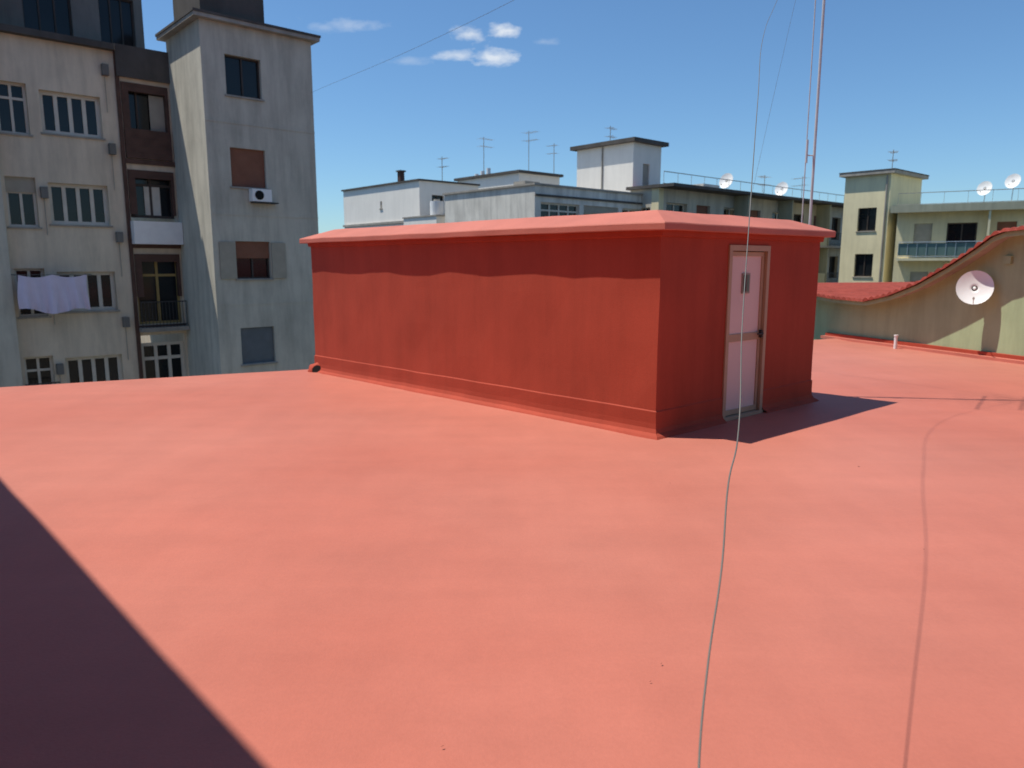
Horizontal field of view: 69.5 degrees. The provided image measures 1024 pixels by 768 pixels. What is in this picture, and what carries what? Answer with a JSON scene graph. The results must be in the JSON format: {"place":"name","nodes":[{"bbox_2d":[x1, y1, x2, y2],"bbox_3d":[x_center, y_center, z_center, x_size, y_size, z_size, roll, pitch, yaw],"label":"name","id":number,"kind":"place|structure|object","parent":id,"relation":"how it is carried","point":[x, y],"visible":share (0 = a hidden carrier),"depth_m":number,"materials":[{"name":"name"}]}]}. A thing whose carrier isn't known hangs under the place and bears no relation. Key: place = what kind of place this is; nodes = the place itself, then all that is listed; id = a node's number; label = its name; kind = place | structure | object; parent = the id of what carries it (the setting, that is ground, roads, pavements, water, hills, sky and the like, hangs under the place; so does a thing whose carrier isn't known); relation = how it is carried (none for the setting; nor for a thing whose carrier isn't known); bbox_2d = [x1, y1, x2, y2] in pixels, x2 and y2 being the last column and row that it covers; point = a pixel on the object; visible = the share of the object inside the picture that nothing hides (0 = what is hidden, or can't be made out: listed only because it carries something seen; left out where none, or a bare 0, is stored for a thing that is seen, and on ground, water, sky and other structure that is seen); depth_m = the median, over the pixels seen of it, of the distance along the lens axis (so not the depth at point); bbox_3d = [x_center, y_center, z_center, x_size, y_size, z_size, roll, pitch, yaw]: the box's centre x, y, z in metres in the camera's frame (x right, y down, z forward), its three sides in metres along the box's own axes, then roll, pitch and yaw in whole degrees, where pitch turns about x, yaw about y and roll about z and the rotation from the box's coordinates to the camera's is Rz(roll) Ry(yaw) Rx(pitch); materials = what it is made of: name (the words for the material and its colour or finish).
{"place":"outdoors","nodes":[
{"label":"outdoors","id":0,"kind":"place"},
{"bbox_2d":[343,181,477,228],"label":"walls","id":1,"kind":"structure","parent":0,"point":[396,202],"depth_m":51.19,"materials":[{"name":"white paint"}]},
{"bbox_2d":[343,221,403,226],"bbox_3d":[-9.489,-11.416,52.525,0.136,0.150,10.000,-8,12,-41],"label":"ledge","id":2,"kind":"object","parent":1,"relation":"attached to","point":[378,223],"visible":0.64,"depth_m":52.86,"materials":[{"name":"concrete"}]},
{"bbox_2d":[432,196,441,200],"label":"panes","id":3,"kind":"object","parent":1,"relation":"attached to","point":[438,197],"visible":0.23,"depth_m":49.84,"materials":[{"name":"black glass"}]},
{"label":"roof","id":4,"kind":"object","parent":1,"relation":"on","visible":0},
{"bbox_2d":[341,179,479,191],"bbox_3d":[-7.573,-14.286,53.781,5.220,0.110,10.220,-8,12,-41],"label":"coping","id":5,"kind":"object","parent":4,"relation":"on","point":[405,181],"visible":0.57,"depth_m":50.60,"materials":[{"name":"grey concrete"}]},
{"bbox_2d":[397,172,404,181],"bbox_3d":[-7.788,-14.440,51.774,0.350,0.840,0.350,-8,12,-41],"label":"chimney","id":6,"kind":"object","parent":5,"relation":"on","point":[400,176],"visible":0.64,"depth_m":51.63,"materials":[{"name":"brown metal"}]},
{"bbox_2d":[454,168,563,188],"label":"rooftop block","id":7,"kind":"structure","parent":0,"point":[488,179],"depth_m":53.04,"materials":[{"name":"white concrete"}]},
{"bbox_2d":[476,137,493,160],"bbox_3d":[-1.923,-16.985,55.268,1.213,2.900,0.840,-9,13,-42],"label":"tv antenna","id":8,"kind":"object","parent":7,"relation":"on","point":[484,146],"visible":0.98,"depth_m":55.02,"materials":[{"name":"metal"}]},
{"bbox_2d":[524,131,538,170],"bbox_3d":[1.396,-16.816,53.608,0.840,3.100,1.213,-9,13,-44],"label":"tv antenna","id":9,"kind":"object","parent":7,"relation":"on","point":[528,145],"visible":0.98,"depth_m":53.67,"materials":[{"name":"metal"}]},
{"bbox_2d":[514,181,539,184],"bbox_3d":[0.880,-11.821,44.431,1.200,0.650,1.000,-8,12,-41],"label":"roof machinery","id":10,"kind":"object","parent":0,"point":[520,182],"visible":0.29,"depth_m":43.97,"materials":[{"name":"metal"}]},
{"bbox_2d":[141,0,1023,232],"label":"sky","id":11,"kind":"structure","parent":0,"point":[938,84],"materials":[{"name":"blue"}]},
{"bbox_2d":[577,142,660,191],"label":"walls","id":12,"kind":"structure","parent":0,"point":[623,166],"depth_m":48.78,"materials":[{"name":"white paint"}]},
{"bbox_2d":[601,147,602,188],"bbox_3d":[6.023,-14.075,49.409,0.092,3.400,0.092,-4,10,-22],"label":"wall pipe","id":13,"kind":"object","parent":12,"relation":"attached to","point":[602,169],"depth_m":49.33,"materials":[{"name":"metal"}]},
{"bbox_2d":[570,137,668,151],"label":"roof slab","id":14,"kind":"structure","parent":12,"relation":"on","point":[661,144],"depth_m":48.34,"materials":[{"name":"grey concrete"}]},
{"bbox_2d":[604,126,616,139],"bbox_3d":[6.805,-16.922,50.405,0.672,1.300,0.973,6,11,33],"label":"tv antenna","id":15,"kind":"object","parent":14,"relation":"on","point":[610,128],"visible":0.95,"depth_m":50.22,"materials":[{"name":"metal"}]},
{"bbox_2d":[693,183,718,187],"bbox_3d":[13.482,-13.670,53.144,2.000,1.200,2.000,-8,12,-41],"label":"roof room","id":16,"kind":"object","parent":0,"point":[711,185],"visible":0.21,"depth_m":52.16,"materials":[{"name":"white paint"}]},
{"bbox_2d":[817,238,826,282],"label":"balcony parapet","id":17,"kind":"structure","parent":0,"point":[821,277],"depth_m":56.08,"materials":[{"name":"beige paint"}]},
{"bbox_2d":[892,209,1023,281],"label":"walls","id":18,"kind":"structure","parent":0,"point":[906,223],"depth_m":46.17,"materials":[{"name":"beige paint"}]},
{"bbox_2d":[910,223,932,280],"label":"roller blinds","id":19,"kind":"object","parent":18,"relation":"attached to","point":[922,233],"visible":0.21,"depth_m":46.75,"materials":[{"name":"grey plastic"}]},
{"bbox_2d":[896,258,953,260],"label":"balcony slabs","id":20,"kind":"structure","parent":18,"relation":"attached to","point":[923,259],"depth_m":45.51,"materials":[{"name":"beige concrete"}]},
{"bbox_2d":[897,241,981,257],"bbox_3d":[26.148,-5.231,45.495,4.650,7.000,0.040,5,11,30],"label":"railing","id":21,"kind":"object","parent":20,"relation":"on","point":[935,251],"visible":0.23,"depth_m":45.07,"materials":[{"name":"metal"}]},
{"bbox_2d":[898,243,975,255],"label":"balcony glazing","id":22,"kind":"structure","parent":21,"relation":"attached to","point":[931,249],"depth_m":45.24,"materials":[{"name":"blue glass"}]},
{"bbox_2d":[911,224,975,281],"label":"panes","id":23,"kind":"object","parent":18,"relation":"attached to","point":[954,232],"visible":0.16,"depth_m":45.69,"materials":[{"name":"black glass"}]},
{"bbox_2d":[946,222,977,255],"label":"window frames","id":24,"kind":"structure","parent":18,"relation":"attached to","point":[976,223],"depth_m":45.65,"materials":[{"name":"grey metal"}]},
{"bbox_2d":[997,221,1016,230],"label":"roller blinds","id":25,"kind":"object","parent":18,"relation":"attached to","point":[1001,226],"visible":0.21,"depth_m":44.42,"materials":[{"name":"brown plastic"}]},
{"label":"roof","id":26,"kind":"object","parent":18,"relation":"on","visible":0},
{"bbox_2d":[890,201,1023,212],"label":"gutter","id":27,"kind":"object","parent":26,"relation":"attached to","point":[959,207],"visible":1,"depth_m":44.46,"materials":[{"name":"grey concrete"}]},
{"bbox_2d":[898,188,1023,204],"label":"railing","id":28,"kind":"object","parent":26,"relation":"on","point":[959,191],"visible":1,"depth_m":44.56,"materials":[{"name":"metal"}]},
{"bbox_2d":[977,181,991,201],"bbox_3d":[28.574,-11.606,44.807,0.736,1.412,0.702,0,9,0],"label":"satellite dish","id":29,"kind":"object","parent":26,"relation":"on","point":[986,186],"visible":0.92,"depth_m":44.82,"materials":[{"name":"white metal"}]},
{"bbox_2d":[1005,174,1020,200],"bbox_3d":[29.783,-11.666,44.082,0.736,1.761,0.702,0,9,0],"label":"satellite dish","id":30,"kind":"object","parent":26,"relation":"on","point":[1012,180],"visible":0.99,"depth_m":44.07,"materials":[{"name":"white metal"}]},
{"bbox_2d":[986,210,991,235],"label":"balcony dividers","id":31,"kind":"object","parent":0,"point":[988,223],"visible":0.14,"depth_m":43.91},
{"label":"ground","id":32,"kind":"structure","parent":0,"visible":0},
{"bbox_2d":[0,177,22,386],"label":"flank wall","id":33,"kind":"structure","parent":32,"relation":"on","point":[10,370],"depth_m":24.00,"materials":[{"name":"grey paint"}]},
{"bbox_2d":[0,32,188,385],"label":"walls","id":34,"kind":"structure","parent":32,"relation":"on","point":[34,66],"depth_m":25.14,"materials":[{"name":"grey paint"}]},
{"bbox_2d":[4,176,34,192],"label":"roller blinds","id":35,"kind":"object","parent":34,"relation":"attached to","point":[19,184],"visible":0.5,"depth_m":24.17,"materials":[{"name":"beige plastic"}]},
{"bbox_2d":[11,274,90,313],"bbox_3d":[-15.341,-3.018,24.657,2.300,1.298,0.902,-8,12,-41],"label":"hanging laundry","id":36,"kind":"object","parent":34,"relation":"hanging from","point":[52,294],"visible":1,"depth_m":24.39,"materials":[{"name":"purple fabric"}]},
{"bbox_2d":[0,23,113,50],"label":"cornice","id":37,"kind":"structure","parent":34,"relation":"attached to","point":[49,36],"depth_m":24.00,"materials":[{"name":"grey concrete"}]},
{"bbox_2d":[0,132,120,318],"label":"window sills","id":38,"kind":"structure","parent":34,"relation":"attached to","point":[44,133],"depth_m":24.88,"materials":[{"name":"concrete"}]},
{"bbox_2d":[40,63,129,374],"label":"wall boxes","id":39,"kind":"object","parent":34,"relation":"attached to","point":[119,235],"depth_m":25.32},
{"bbox_2d":[44,76,128,383],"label":"wall pipes","id":40,"kind":"object","parent":34,"relation":"attached to","point":[119,242],"depth_m":25.58,"materials":[{"name":"metal"}]},
{"bbox_2d":[0,0,181,385],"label":"panes","id":41,"kind":"object","parent":34,"relation":"attached to","point":[167,289],"visible":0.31,"depth_m":26.21,"materials":[{"name":"black glass"}]},
{"bbox_2d":[0,81,185,384],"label":"window frames","id":42,"kind":"structure","parent":34,"relation":"attached to","point":[155,357],"depth_m":25.35,"materials":[{"name":"grey metal"}]},
{"bbox_2d":[22,0,173,218],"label":"window frames","id":43,"kind":"structure","parent":34,"relation":"attached to","point":[149,185],"depth_m":26.91,"materials":[{"name":"metal"}]},
{"bbox_2d":[143,187,160,215],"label":"curtains","id":44,"kind":"object","parent":43,"relation":"attached to","point":[156,201],"visible":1,"depth_m":26.96,"materials":[{"name":"white fabric"}]},
{"bbox_2d":[148,95,165,131],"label":"curtains","id":45,"kind":"object","parent":43,"relation":"attached to","point":[156,113],"visible":0.46,"depth_m":26.66,"materials":[{"name":"beige fabric"}]},
{"bbox_2d":[113,50,143,378],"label":"divider pier","id":46,"kind":"structure","parent":34,"relation":"attached to","point":[126,192],"depth_m":26.24,"materials":[{"name":"grey concrete"}]},
{"bbox_2d":[114,43,169,83],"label":"top balcony front","id":47,"kind":"structure","parent":34,"relation":"attached to","point":[140,63],"depth_m":25.86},
{"bbox_2d":[124,128,172,160],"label":"veranda panels","id":48,"kind":"object","parent":34,"relation":"on","point":[147,144],"visible":0.5,"depth_m":26.36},
{"bbox_2d":[120,81,181,296],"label":"veranda posts","id":49,"kind":"object","parent":34,"relation":"attached to","point":[126,87],"visible":0.59,"depth_m":26.62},
{"bbox_2d":[126,158,186,327],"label":"floor bands","id":50,"kind":"object","parent":34,"relation":"attached to","point":[149,162],"visible":0.34,"depth_m":26.78,"materials":[{"name":"grey concrete"}]},
{"bbox_2d":[130,221,183,244],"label":"veranda panels","id":51,"kind":"object","parent":34,"relation":"attached to","point":[155,232],"visible":1,"depth_m":26.58,"materials":[{"name":"white metal"}]},
{"bbox_2d":[138,262,181,323],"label":"window frames","id":52,"kind":"structure","parent":34,"relation":"attached to","point":[156,274],"depth_m":27.48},
{"bbox_2d":[139,325,189,332],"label":"balcony slab","id":53,"kind":"structure","parent":34,"relation":"attached to","point":[163,328],"depth_m":27.13,"materials":[{"name":"concrete"}]},
{"bbox_2d":[25,300,187,385],"bbox_3d":[-14.154,2.002,26.591,5.340,9.800,0.058,-8,12,-42],"label":"railing","id":54,"kind":"object","parent":53,"relation":"on","point":[160,324],"visible":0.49,"depth_m":27.01,"materials":[{"name":"metal"}]},
{"label":"roof","id":55,"kind":"object","parent":34,"relation":"on","visible":0},
{"bbox_2d":[0,0,144,47],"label":"penthouse walls","id":56,"kind":"structure","parent":55,"relation":"on","point":[85,21],"depth_m":26.73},
{"bbox_2d":[155,0,320,375],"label":"concrete stair tower","id":57,"kind":"structure","parent":32,"relation":"on","point":[241,102],"depth_m":26.03,"materials":[{"name":"grey concrete"}]},
{"bbox_2d":[224,55,269,278],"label":"window frames","id":58,"kind":"structure","parent":57,"relation":"in","point":[241,59],"depth_m":25.65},
{"bbox_2d":[402,215,444,224],"bbox_3d":[-5.366,-0.899,48.663,1.420,19.830,3.720,-8,12,-41],"label":"white annex","id":59,"kind":"object","parent":32,"relation":"on","point":[425,219],"visible":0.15,"depth_m":46.26,"materials":[{"name":"clear concrete"}]},
{"bbox_2d":[430,199,443,214],"bbox_3d":[-4.703,-11.042,46.184,0.830,0.990,0.830,0,9,0],"label":"rooftop water tank","id":60,"kind":"object","parent":59,"relation":"on","point":[436,206],"visible":0.85,"depth_m":45.86,"materials":[{"name":"white plastic"}]},
{"bbox_2d":[0,339,1023,767],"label":"red roof terrace","id":61,"kind":"structure","parent":32,"relation":"on","point":[288,569],"depth_m":4.42,"materials":[{"name":"red paint"}]},
{"bbox_2d":[307,362,320,371],"bbox_3d":[-3.366,-0.217,12.798,0.362,0.314,0.176,0,9,0],"label":"roof drain outlet","id":62,"kind":"object","parent":61,"relation":"on","point":[315,367],"visible":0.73,"depth_m":12.76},
{"bbox_2d":[300,210,835,439],"bbox_3d":[0.332,-1.201,11.331,7.606,2.487,3.573,9,13,44],"label":"red rooftop hut","id":63,"kind":"object","parent":61,"relation":"on","point":[629,323],"visible":0.99,"depth_m":9.09,"materials":[{"name":"red paint"}]},
{"bbox_2d":[726,256,760,410],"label":"door panels","id":64,"kind":"structure","parent":63,"relation":"in","point":[751,300],"depth_m":8.95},
{"bbox_2d":[698,1,776,767],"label":"antenna cable","id":65,"kind":"object","parent":61,"relation":"on","point":[703,702],"visible":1,"depth_m":2.00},
{"bbox_2d":[808,0,824,224],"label":"tv antenna mast","id":66,"kind":"object","parent":61,"relation":"on","point":[817,108],"visible":0.47,"depth_m":9.90,"materials":[{"name":"metal"}]},
{"bbox_2d":[311,0,513,92],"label":"overhead wire","id":67,"kind":"object","parent":66,"relation":"attached to","point":[422,44],"visible":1,"depth_m":19.06,"materials":[{"name":"black metal"}]},
{"bbox_2d":[747,0,795,213],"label":"guy wire","id":68,"kind":"object","parent":66,"relation":"attached to","point":[772,101],"visible":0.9,"depth_m":9.73,"materials":[{"name":"grey metal"}]},
{"bbox_2d":[801,0,815,222],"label":"antenna mast cable","id":69,"kind":"object","parent":66,"relation":"attached to","point":[806,153],"visible":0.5,"depth_m":9.92,"materials":[{"name":"metal"}]},
{"bbox_2d":[893,335,898,348],"bbox_3d":[8.497,-0.934,16.342,0.089,0.310,0.089,0,9,0],"label":"white vent pipe","id":70,"kind":"object","parent":61,"relation":"on","point":[895,341],"visible":1,"depth_m":16.32,"materials":[{"name":"plastic"}]},
{"bbox_2d":[820,332,1023,364],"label":"red parapet kerb","id":71,"kind":"structure","parent":61,"relation":"on","point":[1001,357],"depth_m":15.71,"materials":[{"name":"red paint"}]},
{"bbox_2d":[445,185,642,222],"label":"walls","id":72,"kind":"structure","parent":32,"relation":"on","point":[511,203],"depth_m":41.46,"materials":[{"name":"white paint"}]},
{"bbox_2d":[541,204,632,216],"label":"panes","id":73,"kind":"object","parent":72,"relation":"attached to","point":[554,207],"visible":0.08,"depth_m":40.36,"materials":[{"name":"black glass"}]},
{"bbox_2d":[535,194,642,204],"bbox_3d":[6.524,-10.738,43.537,14.199,0.100,0.096,-8,12,-41],"label":"string course","id":74,"kind":"object","parent":72,"relation":"attached to","point":[569,197],"visible":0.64,"depth_m":41.45,"materials":[{"name":"grey concrete"}]},
{"bbox_2d":[541,202,640,215],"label":"window frames","id":75,"kind":"structure","parent":72,"relation":"attached to","point":[558,210],"depth_m":40.60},
{"bbox_2d":[584,164,647,213],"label":"roller blinds","id":76,"kind":"object","parent":72,"relation":"attached to","point":[592,209],"visible":0.18,"depth_m":42.97,"materials":[{"name":"grey plastic"}]},
{"label":"roof","id":77,"kind":"object","parent":72,"relation":"on","visible":0},
{"bbox_2d":[442,183,642,194],"bbox_3d":[3.855,-11.760,46.391,14.399,0.100,8.100,-8,12,-41],"label":"coping","id":78,"kind":"object","parent":77,"relation":"on","point":[541,184],"visible":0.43,"depth_m":41.37,"materials":[{"name":"concrete"}]},
{"bbox_2d":[651,188,663,210],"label":"corner pier","id":79,"kind":"structure","parent":32,"relation":"on","point":[657,202],"depth_m":43.94,"materials":[{"name":"beige paint"}]},
{"bbox_2d":[630,188,842,282],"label":"walls","id":80,"kind":"structure","parent":32,"relation":"on","point":[714,203],"depth_m":48.76,"materials":[{"name":"beige paint"}]},
{"bbox_2d":[643,203,777,218],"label":"window frames","id":81,"kind":"structure","parent":80,"relation":"attached to","point":[682,205],"depth_m":45.92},
{"bbox_2d":[626,183,843,207],"bbox_3d":[17.793,-13.136,52.415,25.849,0.180,3.550,-8,12,-41],"label":"roof coping","id":82,"kind":"object","parent":80,"relation":"on","point":[697,188],"visible":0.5,"depth_m":47.12,"materials":[{"name":"grey concrete"}]},
{"bbox_2d":[719,173,732,187],"bbox_3d":[14.386,-13.495,49.764,0.858,1.452,0.858,0,9,0],"label":"satellite dish","id":83,"kind":"object","parent":82,"relation":"on","point":[725,183],"visible":0.91,"depth_m":49.85,"materials":[{"name":"white metal"}]},
{"bbox_2d":[663,171,843,197],"bbox_3d":[18.377,-13.569,52.025,25.199,0.800,0.040,-8,12,-41],"label":"railing","id":84,"kind":"object","parent":82,"relation":"on","point":[746,182],"visible":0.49,"depth_m":49.29,"materials":[{"name":"metal"}]},
{"bbox_2d":[757,176,769,187],"bbox_3d":[18.169,-14.226,53.447,0.840,1.800,1.213,8,12,39],"label":"tv antenna","id":85,"kind":"object","parent":82,"relation":"on","point":[764,177],"visible":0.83,"depth_m":53.55,"materials":[{"name":"metal"}]},
{"bbox_2d":[775,182,787,194],"bbox_3d":[19.899,-14.263,54.640,0.858,1.402,0.858,0,9,0],"label":"satellite dish","id":86,"kind":"object","parent":82,"relation":"on","point":[779,190],"visible":0.88,"depth_m":54.73,"materials":[{"name":"white metal"}]},
{"bbox_2d":[641,204,836,276],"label":"panes","id":87,"kind":"object","parent":80,"relation":"attached to","point":[677,208],"visible":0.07,"depth_m":51.48,"materials":[{"name":"black glass"}]},
{"bbox_2d":[696,205,815,225],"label":"roller blinds","id":88,"kind":"object","parent":80,"relation":"attached to","point":[701,209],"visible":0.05,"depth_m":47.52,"materials":[{"name":"plastic"}]},
{"bbox_2d":[734,195,830,282],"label":"balcony dividers","id":89,"kind":"object","parent":80,"relation":"attached to","point":[785,209],"visible":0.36,"depth_m":52.95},
{"bbox_2d":[794,214,837,277],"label":"window frames","id":90,"kind":"structure","parent":80,"relation":"attached to","point":[831,239],"depth_m":59.84,"materials":[{"name":"grey metal"}]},
{"bbox_2d":[820,245,840,248],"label":"balcony slabs","id":91,"kind":"structure","parent":80,"relation":"attached to","point":[831,247],"depth_m":56.70,"materials":[{"name":"grey concrete"}]},
{"bbox_2d":[826,233,841,282],"bbox_3d":[21.936,-6.236,55.115,17.199,10.150,0.040,-8,12,-41],"label":"railing","id":92,"kind":"object","parent":91,"relation":"on","point":[832,244],"visible":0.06,"depth_m":57.41,"materials":[{"name":"metal"}]},
{"bbox_2d":[838,168,928,282],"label":"yellow stair tower","id":93,"kind":"structure","parent":32,"relation":"on","point":[869,227],"depth_m":48.99,"materials":[{"name":"yellow paint"}]},
{"bbox_2d":[854,208,874,276],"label":"window frames","id":94,"kind":"structure","parent":93,"relation":"in","point":[859,208],"depth_m":49.39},
{"bbox_2d":[888,150,897,167],"bbox_3d":[26.336,-15.301,51.027,0.672,1.700,0.973,6,11,31],"label":"tv antenna","id":95,"kind":"object","parent":93,"relation":"on","point":[893,159],"visible":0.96,"depth_m":50.84,"materials":[{"name":"metal"}]},
{"bbox_2d":[814,235,1023,355],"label":"walls","id":96,"kind":"structure","parent":32,"relation":"on","point":[940,313],"depth_m":15.41,"materials":[{"name":"beige paint"}]},
{"bbox_2d":[816,227,1018,300],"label":"roof tiles","id":97,"kind":"object","parent":96,"relation":"on","point":[859,290],"visible":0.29,"depth_m":19.50,"materials":[{"name":"red tile"}]},
{"bbox_2d":[816,226,1023,301],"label":"tile ends","id":98,"kind":"object","parent":97,"relation":"attached to","point":[937,269],"visible":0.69,"depth_m":15.42,"materials":[{"name":"red tile"}]},
{"bbox_2d":[892,236,1012,299],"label":"eave soffit","id":99,"kind":"structure","parent":96,"relation":"attached to","point":[989,248],"depth_m":14.96,"materials":[{"name":"concrete"}]},
{"bbox_2d":[816,230,1023,305],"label":"verge board","id":100,"kind":"object","parent":99,"relation":"attached to","point":[965,258],"visible":0.86,"depth_m":15.40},
{"bbox_2d":[956,270,993,304],"bbox_3d":[9.155,-1.887,14.455,0.639,0.662,0.556,0,9,0],"label":"satellite dish","id":101,"kind":"object","parent":96,"relation":"attached to","point":[974,287],"visible":1,"depth_m":14.57,"materials":[{"name":"white metal"}]},
{"bbox_2d":[1003,256,1012,263],"bbox_3d":[9.536,-2.386,14.186,0.056,0.150,0.150,-3,10,-18],"label":"wall box","id":102,"kind":"object","parent":96,"relation":"attached to","point":[1007,259],"visible":1,"depth_m":14.15,"materials":[{"name":"beige plastic"}]}
]}

